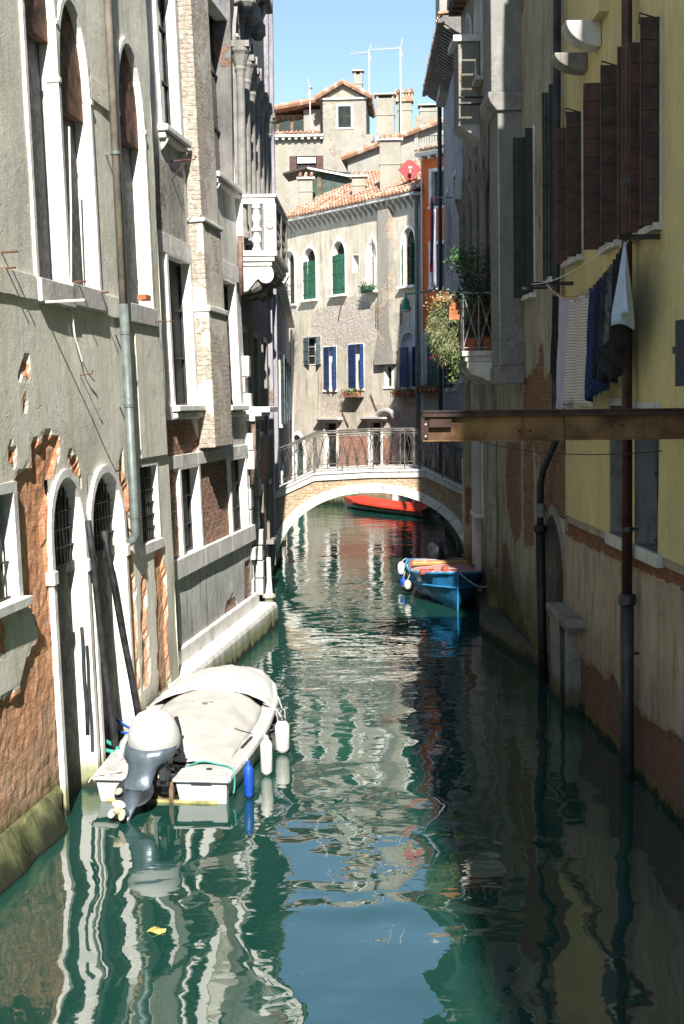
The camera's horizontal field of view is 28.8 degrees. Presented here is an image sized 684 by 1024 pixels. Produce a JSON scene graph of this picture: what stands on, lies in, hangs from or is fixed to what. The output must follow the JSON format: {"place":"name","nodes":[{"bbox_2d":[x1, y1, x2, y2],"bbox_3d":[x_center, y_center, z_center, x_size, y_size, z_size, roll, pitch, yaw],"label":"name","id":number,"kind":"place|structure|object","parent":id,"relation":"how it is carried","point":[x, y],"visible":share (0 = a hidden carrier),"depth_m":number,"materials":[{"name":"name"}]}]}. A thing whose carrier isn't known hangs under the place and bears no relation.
{"place":"outdoors","nodes":[
{"label":"outdoors","id":0,"kind":"place"},
{"bbox_2d":[101,530,140,715],"bbox_3d":[-2.579,1.417,15.650,0.086,2.480,0.753,1,5,23],"label":"mooring pole","id":1,"kind":"object","parent":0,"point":[121,626],"visible":0.89,"depth_m":15.58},
{"bbox_2d":[274,79,375,218],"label":"gabled house","id":2,"kind":"structure","parent":0,"point":[342,111],"depth_m":68.76,"materials":[{"name":"white paint"}]},
{"bbox_2d":[335,104,353,129],"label":"window","id":3,"kind":"structure","parent":2,"relation":"in","point":[344,112],"depth_m":68.51,"materials":[{"name":"white stone"}]},
{"bbox_2d":[352,69,363,88],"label":"chimney","id":4,"kind":"object","parent":2,"relation":"on","point":[357,73],"visible":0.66,"depth_m":69.82,"materials":[{"name":"grey paint"}]},
{"bbox_2d":[0,503,683,1023],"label":"canal water","id":5,"kind":"structure","parent":0,"point":[444,815],"depth_m":12.19,"materials":[{"name":"teal liquid"}]},
{"bbox_2d":[0,0,178,895],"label":"plaster house","id":6,"kind":"structure","parent":5,"relation":"on","point":[63,467],"depth_m":14.40,"materials":[{"name":"paint"}]},
{"bbox_2d":[0,481,32,618],"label":"window","id":7,"kind":"structure","parent":6,"relation":"in","point":[12,599],"depth_m":12.45,"materials":[{"name":"stone"}]},
{"bbox_2d":[19,0,75,308],"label":"window","id":8,"kind":"structure","parent":6,"relation":"in","point":[39,23],"depth_m":13.99,"materials":[{"name":"white stone"}]},
{"bbox_2d":[44,469,100,817],"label":"water door","id":9,"kind":"structure","parent":6,"relation":"in","point":[69,584],"depth_m":14.42,"materials":[{"name":"grey stone"}]},
{"bbox_2d":[46,0,105,311],"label":"window","id":10,"kind":"structure","parent":6,"relation":"in","point":[77,103],"depth_m":15.02,"materials":[{"name":"white stone"}]},
{"bbox_2d":[68,127,94,381],"bbox_3d":[-2.874,-2.794,14.475,0.044,2.732,0.620,-2,5,7],"label":"wall cable","id":11,"kind":"object","parent":6,"relation":"attached to","point":[90,376],"depth_m":14.31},
{"bbox_2d":[80,627,89,734],"bbox_3d":[-2.754,1.813,14.244,0.076,1.172,0.044,-2,5,-14],"label":"mooring pole","id":12,"kind":"object","parent":6,"relation":"attached to","point":[86,704],"visible":1,"depth_m":14.23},
{"bbox_2d":[85,520,118,749],"bbox_3d":[-2.656,1.517,14.806,0.086,2.905,0.577,1,5,20],"label":"mooring pole","id":13,"kind":"object","parent":6,"relation":"attached to","point":[102,644],"visible":0.87,"depth_m":14.74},
{"bbox_2d":[87,465,134,764],"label":"water door","id":14,"kind":"structure","parent":6,"relation":"in","point":[105,474],"depth_m":15.90,"materials":[{"name":"grey stone"}]},
{"bbox_2d":[103,0,139,545],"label":"drainpipe","id":15,"kind":"object","parent":6,"relation":"attached to","point":[124,333],"visible":0.98,"depth_m":15.82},
{"bbox_2d":[115,37,157,327],"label":"window","id":16,"kind":"structure","parent":6,"relation":"in","point":[130,103],"depth_m":17.32,"materials":[{"name":"white stone"}]},
{"bbox_2d":[137,461,163,555],"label":"window","id":17,"kind":"structure","parent":6,"relation":"in","point":[152,540],"depth_m":17.44,"materials":[{"name":"stone"}]},
{"bbox_2d":[93,664,279,803],"bbox_3d":[-1.677,2.620,16.146,1.663,0.974,4.297,0,5,7],"label":"motorboat","id":18,"kind":"object","parent":5,"relation":"on","point":[212,708],"visible":0.86,"depth_m":15.43,"materials":[{"name":"white plastic"}]},
{"bbox_2d":[108,708,183,821],"bbox_3d":[-2.018,2.666,13.827,0.628,1.160,1.200,0,5,7],"label":"outboard motor","id":19,"kind":"object","parent":18,"relation":"attached to","point":[154,742],"visible":1,"depth_m":13.77,"materials":[{"name":"white plastic"}]},
{"bbox_2d":[240,751,253,798],"bbox_3d":[-1.012,2.818,14.199,0.140,0.545,0.107,-1,5,0],"label":"fender","id":20,"kind":"object","parent":18,"relation":"hanging from","point":[248,774],"visible":1,"depth_m":14.16,"materials":[{"name":"blue plastic"}]},
{"bbox_2d":[259,726,272,775],"bbox_3d":[-0.857,2.720,15.066,0.136,0.595,0.134,-3,5,-28],"label":"fender","id":21,"kind":"object","parent":18,"relation":"hanging from","point":[266,756],"visible":1,"depth_m":15.02,"materials":[{"name":"white plastic"}]},
{"bbox_2d":[275,708,289,753],"bbox_3d":[-0.720,2.651,16.022,0.176,0.575,0.172,-1,5,0],"label":"fender","id":22,"kind":"object","parent":18,"relation":"hanging from","point":[282,739],"visible":1,"depth_m":15.96,"materials":[{"name":"white plastic"}]},
{"bbox_2d":[146,0,259,665],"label":"stone strip house","id":23,"kind":"structure","parent":5,"relation":"on","point":[213,533],"depth_m":20.90,"materials":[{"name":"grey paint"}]},
{"bbox_2d":[152,0,191,163],"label":"window","id":24,"kind":"structure","parent":23,"relation":"in","point":[170,126],"depth_m":20.31,"materials":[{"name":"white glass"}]},
{"bbox_2d":[163,253,205,418],"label":"window","id":25,"kind":"structure","parent":23,"relation":"in","point":[178,272],"depth_m":20.72,"materials":[{"name":"white stone"}]},
{"bbox_2d":[176,464,203,556],"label":"window","id":26,"kind":"structure","parent":23,"relation":"in","point":[188,479],"depth_m":20.88,"materials":[{"name":"white stone"}]},
{"bbox_2d":[168,602,278,687],"bbox_3d":[-1.878,2.479,21.714,0.380,0.939,7.504,-2,4,8],"label":"quay ledge","id":27,"kind":"object","parent":23,"relation":"attached to","point":[237,641],"visible":0.26,"depth_m":21.93,"materials":[{"name":"stone"}]},
{"bbox_2d":[208,0,247,198],"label":"window","id":28,"kind":"structure","parent":23,"relation":"in","point":[216,12],"depth_m":23.87,"materials":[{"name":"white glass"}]},
{"bbox_2d":[223,277,248,415],"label":"window","id":29,"kind":"structure","parent":23,"relation":"in","point":[229,286],"depth_m":24.09,"materials":[{"name":"white stone"}]},
{"bbox_2d":[226,455,249,533],"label":"window","id":30,"kind":"structure","parent":23,"relation":"in","point":[236,467],"depth_m":24.45,"materials":[{"name":"white stone"}]},
{"bbox_2d":[237,235,243,295],"bbox_3d":[-1.858,-4.514,24.358,0.100,1.081,0.095,0,5,2],"label":"drainpipe","id":31,"kind":"object","parent":23,"relation":"attached to","point":[240,264],"visible":1,"depth_m":24.32,"materials":[{"name":"orange metal"}]},
{"bbox_2d":[213,0,288,596],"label":"palace","id":32,"kind":"structure","parent":5,"relation":"in","point":[244,67],"depth_m":26.42,"materials":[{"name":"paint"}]},
{"bbox_2d":[231,4,240,183],"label":"window","id":33,"kind":"structure","parent":32,"relation":"in","point":[235,27],"depth_m":24.51,"materials":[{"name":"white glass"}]},
{"bbox_2d":[242,325,248,432],"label":"window","id":34,"kind":"structure","parent":32,"relation":"in","point":[244,329],"depth_m":26.26,"materials":[{"name":"stone"}]},
{"bbox_2d":[250,421,255,484],"bbox_3d":[-1.656,-1.091,24.725,0.102,1.180,0.151,3,6,40],"label":"drainpipe","id":35,"kind":"object","parent":32,"relation":"attached to","point":[252,471],"visible":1,"depth_m":24.70,"materials":[{"name":"white stone"}]},
{"bbox_2d":[251,330,263,436],"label":"window","id":36,"kind":"structure","parent":32,"relation":"in","point":[254,336],"depth_m":28.56,"materials":[{"name":"glass"}]},
{"bbox_2d":[258,484,268,556],"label":"window","id":37,"kind":"structure","parent":32,"relation":"in","point":[261,498],"depth_m":29.73,"materials":[{"name":"stone"}]},
{"bbox_2d":[261,336,272,434],"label":"window","id":38,"kind":"structure","parent":32,"relation":"in","point":[266,431],"depth_m":30.94,"materials":[{"name":"stone"}]},
{"bbox_2d":[263,557,274,601],"bbox_3d":[-1.479,1.968,26.985,0.256,2.101,0.252,-1,5,0],"label":"mooring post","id":39,"kind":"object","parent":32,"relation":"attached to","point":[268,595],"visible":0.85,"depth_m":26.89,"materials":[{"name":"stone"}]},
{"bbox_2d":[266,478,277,543],"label":"window","id":40,"kind":"structure","parent":32,"relation":"in","point":[270,539],"depth_m":31.36,"materials":[{"name":"stone"}]},
{"bbox_2d":[277,279,294,543],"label":"lavender house","id":41,"kind":"structure","parent":5,"relation":"on","point":[285,321],"depth_m":43.07,"materials":[{"name":"paint"}]},
{"bbox_2d":[278,350,285,427],"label":"window","id":42,"kind":"structure","parent":41,"relation":"in","point":[281,357],"depth_m":38.03,"materials":[{"name":"stone"}]},
{"bbox_2d":[284,359,287,425],"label":"window","id":43,"kind":"structure","parent":41,"relation":"in","point":[286,407],"depth_m":41.33,"materials":[{"name":"stone"}]},
{"bbox_2d":[285,158,422,504],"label":"cream palazzo","id":44,"kind":"structure","parent":5,"relation":"on","point":[347,335],"depth_m":53.54,"materials":[{"name":"paint"}]},
{"bbox_2d":[285,249,296,305],"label":"window","id":45,"kind":"structure","parent":44,"relation":"in","point":[291,255],"depth_m":57.48,"materials":[{"name":"white stone"}]},
{"bbox_2d":[290,431,305,478],"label":"door","id":46,"kind":"structure","parent":44,"relation":"in","point":[297,435],"depth_m":57.74,"materials":[{"name":"white stone"}]},
{"bbox_2d":[297,172,315,215],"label":"chimney","id":47,"kind":"object","parent":44,"relation":"on","point":[306,192],"visible":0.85,"depth_m":57.13,"materials":[{"name":"white paint"}]},
{"bbox_2d":[298,246,317,302],"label":"window","id":48,"kind":"structure","parent":44,"relation":"in","point":[309,272],"depth_m":55.86,"materials":[{"name":"wood"}]},
{"bbox_2d":[303,335,321,365],"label":"window","id":49,"kind":"structure","parent":44,"relation":"in","point":[312,355],"depth_m":56.25,"materials":[{"name":"wood"}]},
{"bbox_2d":[283,166,351,211],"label":"roof dormer","id":50,"kind":"object","parent":44,"relation":"on","point":[327,181],"visible":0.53,"depth_m":58.16,"materials":[{"name":"paint"}]},
{"bbox_2d":[314,418,343,466],"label":"window","id":51,"kind":"structure","parent":44,"relation":"in","point":[328,423],"depth_m":55.56,"materials":[{"name":"white stone"}]},
{"bbox_2d":[322,345,337,391],"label":"window","id":52,"kind":"structure","parent":44,"relation":"in","point":[329,352],"depth_m":55.08,"materials":[{"name":"wood"}]},
{"bbox_2d":[327,238,347,297],"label":"window","id":53,"kind":"structure","parent":44,"relation":"in","point":[338,250],"depth_m":54.01,"materials":[{"name":"wood"}]},
{"bbox_2d":[347,343,364,390],"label":"window","id":54,"kind":"structure","parent":44,"relation":"in","point":[355,350],"depth_m":53.61,"materials":[{"name":"blue wood"}]},
{"bbox_2d":[349,169,367,204],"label":"chimney","id":55,"kind":"object","parent":44,"relation":"on","point":[358,185],"visible":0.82,"depth_m":53.95,"materials":[{"name":"white paint"}]},
{"bbox_2d":[361,232,377,293],"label":"window","id":56,"kind":"structure","parent":44,"relation":"in","point":[371,254],"depth_m":52.52,"materials":[{"name":"white stone"}]},
{"bbox_2d":[357,417,388,464],"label":"window","id":57,"kind":"structure","parent":44,"relation":"in","point":[372,422],"depth_m":52.88,"materials":[{"name":"white stone"}]},
{"bbox_2d":[383,364,393,388],"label":"window","id":58,"kind":"structure","parent":44,"relation":"in","point":[388,368],"depth_m":51.99,"materials":[{"name":"white stone"}]},
{"bbox_2d":[377,133,402,197],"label":"chimney","id":59,"kind":"object","parent":44,"relation":"on","point":[390,160],"visible":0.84,"depth_m":51.95,"materials":[{"name":"white paint"}]},
{"bbox_2d":[340,118,442,200],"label":"pale house","id":60,"kind":"structure","parent":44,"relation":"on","point":[366,158],"depth_m":61.49,"materials":[{"name":"grey paint"}]},
{"bbox_2d":[374,93,395,140],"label":"chimney","id":61,"kind":"object","parent":60,"relation":"on","point":[385,113],"visible":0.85,"depth_m":65.49,"materials":[{"name":"white paint"}]},
{"bbox_2d":[395,88,413,132],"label":"chimney","id":62,"kind":"object","parent":60,"relation":"on","point":[407,101],"visible":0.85,"depth_m":65.89,"materials":[{"name":"white paint"}]},
{"bbox_2d":[390,386,414,396],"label":"window box","id":63,"kind":"object","parent":44,"relation":"attached to","point":[406,393],"visible":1,"depth_m":50.54,"materials":[{"name":"ceramic"}]},
{"bbox_2d":[392,429,414,502],"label":"door","id":64,"kind":"structure","parent":44,"relation":"in","point":[394,497],"depth_m":51.72,"materials":[{"name":"white stone"}]},
{"bbox_2d":[396,225,414,288],"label":"window","id":65,"kind":"structure","parent":44,"relation":"in","point":[407,242],"depth_m":50.63,"materials":[{"name":"white stone"}]},
{"bbox_2d":[398,331,414,389],"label":"window","id":66,"kind":"structure","parent":44,"relation":"in","point":[407,341],"depth_m":50.96,"materials":[{"name":"blue wood"}]},
{"bbox_2d":[398,160,420,182],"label":"satellite aerial","id":67,"kind":"object","parent":44,"relation":"attached to","point":[409,170],"visible":0.9,"depth_m":50.59,"materials":[{"name":"metal"}]},
{"bbox_2d":[414,198,419,463],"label":"drainpipe","id":68,"kind":"object","parent":44,"relation":"attached to","point":[416,226],"visible":0.66,"depth_m":49.86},
{"bbox_2d":[410,115,443,159],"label":"terrace wall","id":69,"kind":"structure","parent":44,"relation":"on","point":[421,119],"depth_m":60.34,"materials":[{"name":"grey paint"}]},
{"bbox_2d":[275,428,463,569],"bbox_3d":[0.732,-0.167,34.904,6.369,4.019,2.800,-1,5,0],"label":"footbridge","id":70,"kind":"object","parent":5,"relation":"in","point":[298,496],"visible":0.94,"depth_m":33.57,"materials":[{"name":"stone"}]},
{"bbox_2d":[344,495,438,517],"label":"red boat","id":71,"kind":"object","parent":5,"relation":"on","point":[365,503],"visible":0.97,"depth_m":50.31,"materials":[{"name":"wood"}]},
{"bbox_2d":[414,141,444,503],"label":"orange house","id":72,"kind":"structure","parent":5,"relation":"in","point":[428,159],"depth_m":49.59,"materials":[{"name":"paint"}]},
{"bbox_2d":[416,380,437,392],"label":"window box","id":73,"kind":"object","parent":72,"relation":"attached to","point":[431,387],"visible":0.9,"depth_m":49.54,"materials":[{"name":"ceramic"}]},
{"bbox_2d":[423,331,437,391],"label":"window","id":74,"kind":"structure","parent":72,"relation":"in","point":[430,367],"depth_m":49.81,"materials":[{"name":"wood"}]},
{"bbox_2d":[428,167,443,209],"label":"window","id":75,"kind":"structure","parent":72,"relation":"in","point":[433,173],"depth_m":49.25,"materials":[{"name":"white stone"}]},
{"bbox_2d":[428,240,443,289],"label":"window","id":76,"kind":"structure","parent":72,"relation":"in","point":[430,273],"depth_m":49.47,"materials":[{"name":"white stone"}]},
{"bbox_2d":[422,10,464,545],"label":"tall grey house","id":77,"kind":"structure","parent":5,"relation":"on","point":[439,70],"depth_m":38.64,"materials":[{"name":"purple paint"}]},
{"bbox_2d":[401,289,443,312],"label":"street lamp","id":78,"kind":"object","parent":77,"relation":"attached to","point":[406,308],"visible":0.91,"depth_m":49.10,"materials":[{"name":"green metal"}]},
{"bbox_2d":[433,208,436,291],"bbox_3d":[2.734,-7.740,39.262,0.120,2.436,0.729,0,5,2],"label":"bed sheet","id":79,"kind":"object","parent":77,"relation":"hanging from","point":[434,256],"visible":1,"depth_m":39.09,"materials":[{"name":"white fabric"}]},
{"bbox_2d":[437,107,442,518],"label":"drainpipe","id":80,"kind":"object","parent":77,"relation":"attached to","point":[439,149],"visible":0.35,"depth_m":42.63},
{"bbox_2d":[429,197,452,204],"bbox_3d":[2.968,-9.428,40.322,0.550,0.379,3.727,-1,5,1],"label":"washing line","id":81,"kind":"object","parent":77,"relation":"attached to","point":[441,197],"visible":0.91,"depth_m":38.48,"materials":[{"name":"metal"}]},
{"bbox_2d":[430,201,433,261],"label":"garment","id":82,"kind":"object","parent":81,"relation":"hanging from","point":[432,239],"visible":0.64,"depth_m":40.07,"materials":[{"name":"blue fabric"}]},
{"bbox_2d":[435,0,448,106],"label":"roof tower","id":83,"kind":"structure","parent":77,"relation":"on","point":[443,91],"depth_m":40.36,"materials":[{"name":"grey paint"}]},
{"bbox_2d":[445,187,448,263],"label":"window","id":84,"kind":"structure","parent":77,"relation":"in","point":[447,191],"depth_m":41.26,"materials":[{"name":"grey stone"}]},
{"bbox_2d":[443,324,456,390],"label":"window","id":85,"kind":"structure","parent":77,"relation":"in","point":[454,385],"depth_m":38.56,"materials":[{"name":"grey stone"}]},
{"bbox_2d":[452,168,456,251],"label":"window","id":86,"kind":"structure","parent":77,"relation":"in","point":[455,172],"depth_m":38.15,"materials":[{"name":"grey stone"}]},
{"bbox_2d":[405,554,482,610],"bbox_3d":[2.330,1.498,28.879,1.832,1.070,4.448,-1,5,0],"label":"wooden boat","id":87,"kind":"object","parent":5,"relation":"on","point":[443,582],"visible":0.77,"depth_m":27.56,"materials":[{"name":"blue wood"}]},
{"bbox_2d":[426,540,448,558],"bbox_3d":[2.227,1.302,30.991,0.505,1.300,0.542,-4,6,-37],"label":"outboard motor","id":88,"kind":"object","parent":87,"relation":"attached to","point":[436,549],"visible":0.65,"depth_m":30.77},
{"bbox_2d":[447,0,586,711],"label":"cream house","id":89,"kind":"structure","parent":5,"relation":"on","point":[501,51],"depth_m":21.82,"materials":[{"name":"paint"}]},
{"bbox_2d":[423,286,459,312],"bbox_3d":[2.017,-4.174,26.184,0.826,0.537,1.606,-1,5,-1],"label":"trough plant","id":90,"kind":"object","parent":89,"relation":"attached to","point":[452,305],"visible":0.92,"depth_m":25.92,"materials":[{"name":"orange plant"}]},
{"bbox_2d":[424,296,465,367],"bbox_3d":[2.031,-3.571,26.216,0.867,1.508,1.572,-1,5,-1],"label":"hanging bush","id":91,"kind":"object","parent":89,"relation":"attached to","point":[449,318],"visible":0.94,"depth_m":25.95,"materials":[{"name":"green plant"}]},
{"bbox_2d":[445,345,461,385],"bbox_3d":[2.185,-2.830,25.810,0.358,0.832,0.574,-1,5,-1],"label":"trailing plant","id":92,"kind":"object","parent":89,"relation":"hanging from","point":[456,358],"visible":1,"depth_m":25.82,"materials":[{"name":"green plant"}]},
{"bbox_2d":[443,233,490,350],"bbox_3d":[2.462,-4.244,25.650,1.063,2.288,1.453,-4,6,-34],"label":"potted plant","id":93,"kind":"object","parent":89,"relation":"on","point":[462,258],"visible":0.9,"depth_m":25.43,"materials":[{"name":"green plant"}]},
{"bbox_2d":[457,310,479,350],"bbox_3d":[2.459,-3.600,25.914,0.608,0.960,0.693,-1,5,-1],"label":"potted plant","id":94,"kind":"object","parent":89,"relation":"on","point":[466,342],"visible":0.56,"depth_m":25.84,"materials":[{"name":"green plant"}]},
{"bbox_2d":[472,0,482,86],"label":"window","id":95,"kind":"structure","parent":89,"relation":"in","point":[478,10],"depth_m":26.29,"materials":[{"name":"stone"}]},
{"bbox_2d":[470,441,484,517],"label":"window","id":96,"kind":"structure","parent":89,"relation":"in","point":[481,514],"depth_m":27.34,"materials":[{"name":"stone"}]},
{"bbox_2d":[473,297,490,350],"bbox_3d":[2.783,-3.672,25.530,0.482,1.157,0.538,2,6,33],"label":"potted plant","id":97,"kind":"object","parent":89,"relation":"on","point":[485,341],"visible":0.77,"depth_m":25.46,"materials":[{"name":"green plant"}]},
{"bbox_2d":[480,136,489,336],"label":"window","id":98,"kind":"structure","parent":89,"relation":"in","point":[484,163],"depth_m":25.86,"materials":[{"name":"grey glass"}]},
{"bbox_2d":[471,591,537,666],"bbox_3d":[2.767,2.214,25.825,0.470,0.720,9.638,-1,5,-1],"label":"quay ledge","id":99,"kind":"object","parent":89,"relation":"attached to","point":[497,627],"visible":0.38,"depth_m":23.38,"materials":[{"name":"stone"}]},
{"bbox_2d":[513,125,535,300],"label":"window","id":100,"kind":"structure","parent":89,"relation":"in","point":[523,147],"depth_m":21.19,"materials":[{"name":"green wood"}]},
{"bbox_2d":[534,0,560,683],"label":"drainpipe","id":101,"kind":"object","parent":89,"relation":"attached to","point":[540,528],"visible":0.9,"depth_m":19.48,"materials":[{"name":"black metal"}]},
{"bbox_2d":[542,84,563,281],"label":"window","id":102,"kind":"structure","parent":89,"relation":"in","point":[547,98],"depth_m":18.96,"materials":[{"name":"green wood"}]},
{"bbox_2d":[559,620,564,708],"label":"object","id":103,"kind":"object","parent":5,"relation":"in","point":[562,671],"visible":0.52,"depth_m":18.15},
{"bbox_2d":[550,0,683,827],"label":"yellow house","id":104,"kind":"structure","parent":5,"relation":"on","point":[587,62],"depth_m":14.58,"materials":[{"name":"paint"}]},
{"bbox_2d":[420,407,683,452],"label":"steel beam","id":105,"kind":"structure","parent":104,"relation":"attached to","point":[551,424],"depth_m":12.32,"materials":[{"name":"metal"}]},
{"bbox_2d":[478,441,661,454],"bbox_3d":[2.660,-0.831,16.539,0.011,0.227,8.044,-1,5,-11],"label":"overhead cable","id":106,"kind":"object","parent":104,"relation":"attached to","point":[575,454],"visible":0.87,"depth_m":15.79,"materials":[{"name":"metal"}]},
{"bbox_2d":[556,108,583,267],"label":"window","id":107,"kind":"structure","parent":104,"relation":"in","point":[569,140],"depth_m":17.07,"materials":[{"name":"brown wood"}]},
{"bbox_2d":[527,234,659,302],"bbox_3d":[2.849,-2.730,15.592,0.640,0.486,4.434,-1,5,-1],"label":"washing line","id":108,"kind":"object","parent":104,"relation":"attached to","point":[628,237],"visible":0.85,"depth_m":15.53,"materials":[{"name":"metal"}]},
{"bbox_2d":[550,295,558,379],"bbox_3d":[2.760,-2.230,17.085,0.156,1.152,0.281,-1,5,-1],"label":"garment","id":109,"kind":"object","parent":108,"relation":"hanging from","point":[554,341],"visible":0.53,"depth_m":17.05,"materials":[{"name":"black fabric"}]},
{"bbox_2d":[556,297,572,408],"bbox_3d":[2.781,-1.914,16.671,0.158,1.588,0.537,-1,5,-1],"label":"hanging cloth","id":110,"kind":"object","parent":108,"relation":"hanging from","point":[562,329],"visible":0.52,"depth_m":16.73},
{"bbox_2d":[562,294,593,408],"bbox_3d":[2.807,-1.906,15.924,0.160,1.372,1.232,-1,5,-1],"label":"hanging cloth","id":111,"kind":"object","parent":108,"relation":"hanging from","point":[575,360],"visible":0.81,"depth_m":15.82,"materials":[{"name":"fabric"}]},
{"bbox_2d":[584,284,601,401],"bbox_3d":[2.839,-1.907,15.084,0.150,1.324,0.368,-1,5,-1],"label":"hanging cloth","id":112,"kind":"object","parent":108,"relation":"hanging from","point":[590,388],"visible":0.57,"depth_m":15.01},
{"bbox_2d":[591,277,599,377],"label":"trousers","id":113,"kind":"object","parent":108,"relation":"hanging from","point":[596,330],"visible":0.37,"depth_m":14.70,"materials":[{"name":"blue fabric"}]},
{"bbox_2d":[596,277,608,391],"bbox_3d":[2.861,-1.959,14.578,0.161,1.274,0.156,-1,5,-1],"label":"skirt","id":114,"kind":"object","parent":108,"relation":"hanging from","point":[600,386],"visible":0.33,"depth_m":14.57,"materials":[{"name":"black fabric"}]},
{"bbox_2d":[599,270,608,383],"bbox_3d":[2.865,-2.005,14.391,0.156,1.242,0.242,-1,5,-1],"label":"garment","id":115,"kind":"object","parent":108,"relation":"hanging from","point":[604,366],"visible":0.39,"depth_m":14.36,"materials":[{"name":"blue fabric"}]},
{"bbox_2d":[603,264,611,346],"bbox_3d":[2.869,-2.202,14.177,0.152,0.896,0.197,-1,5,-1],"label":"garment","id":116,"kind":"object","parent":108,"relation":"hanging from","point":[608,299],"visible":0.41,"depth_m":14.15,"materials":[{"name":"grey fabric"}]},
{"bbox_2d":[608,254,624,382],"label":"trousers","id":117,"kind":"object","parent":108,"relation":"hanging from","point":[616,362],"visible":0.49,"depth_m":13.96,"materials":[{"name":"black fabric"}]},
{"bbox_2d":[613,248,628,350],"bbox_3d":[2.889,-2.198,13.728,0.144,1.062,0.178,-1,5,-1],"label":"shirt","id":118,"kind":"object","parent":108,"relation":"hanging from","point":[621,337],"visible":0.38,"depth_m":13.73,"materials":[{"name":"black fabric"}]},
{"bbox_2d":[611,242,634,329],"bbox_3d":[2.861,-2.283,13.379,0.204,0.893,0.554,-1,5,-1],"label":"shirt","id":119,"kind":"object","parent":108,"relation":"hanging from","point":[622,310],"visible":1,"depth_m":13.40,"materials":[{"name":"white fabric"}]},
{"bbox_2d":[583,60,621,254],"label":"window","id":120,"kind":"structure","parent":104,"relation":"in","point":[599,99],"depth_m":15.04,"materials":[{"name":"brown wood"}]},
{"bbox_2d":[605,398,621,550],"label":"window","id":121,"kind":"structure","parent":104,"relation":"in","point":[613,538],"depth_m":15.80,"materials":[{"name":"stone"}]},
{"bbox_2d":[618,0,638,781],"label":"drainpipe","id":122,"kind":"object","parent":104,"relation":"attached to","point":[627,600],"visible":0.89,"depth_m":14.47,"materials":[{"name":"metal"}]},
{"bbox_2d":[617,12,661,242],"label":"window","id":123,"kind":"structure","parent":104,"relation":"in","point":[645,54],"depth_m":13.30,"materials":[{"name":"brown wood"}]},
{"bbox_2d":[632,402,663,567],"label":"window","id":124,"kind":"structure","parent":104,"relation":"in","point":[645,548],"depth_m":14.60,"materials":[{"name":"stone"}]},
{"bbox_2d":[672,319,683,385],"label":"wall shutter","id":125,"kind":"object","parent":104,"relation":"attached to","point":[678,350],"depth_m":11.41,"materials":[{"name":"wood"}]},
{"bbox_2d":[273,0,442,141],"label":"sky","id":126,"kind":"structure","parent":0,"point":[314,41],"materials":[{"name":"blue"}]},
{"bbox_2d":[418,104,436,114],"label":"chimney","id":127,"kind":"object","parent":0,"point":[428,109],"visible":0.47,"depth_m":66.81,"materials":[{"name":"grey paint"}]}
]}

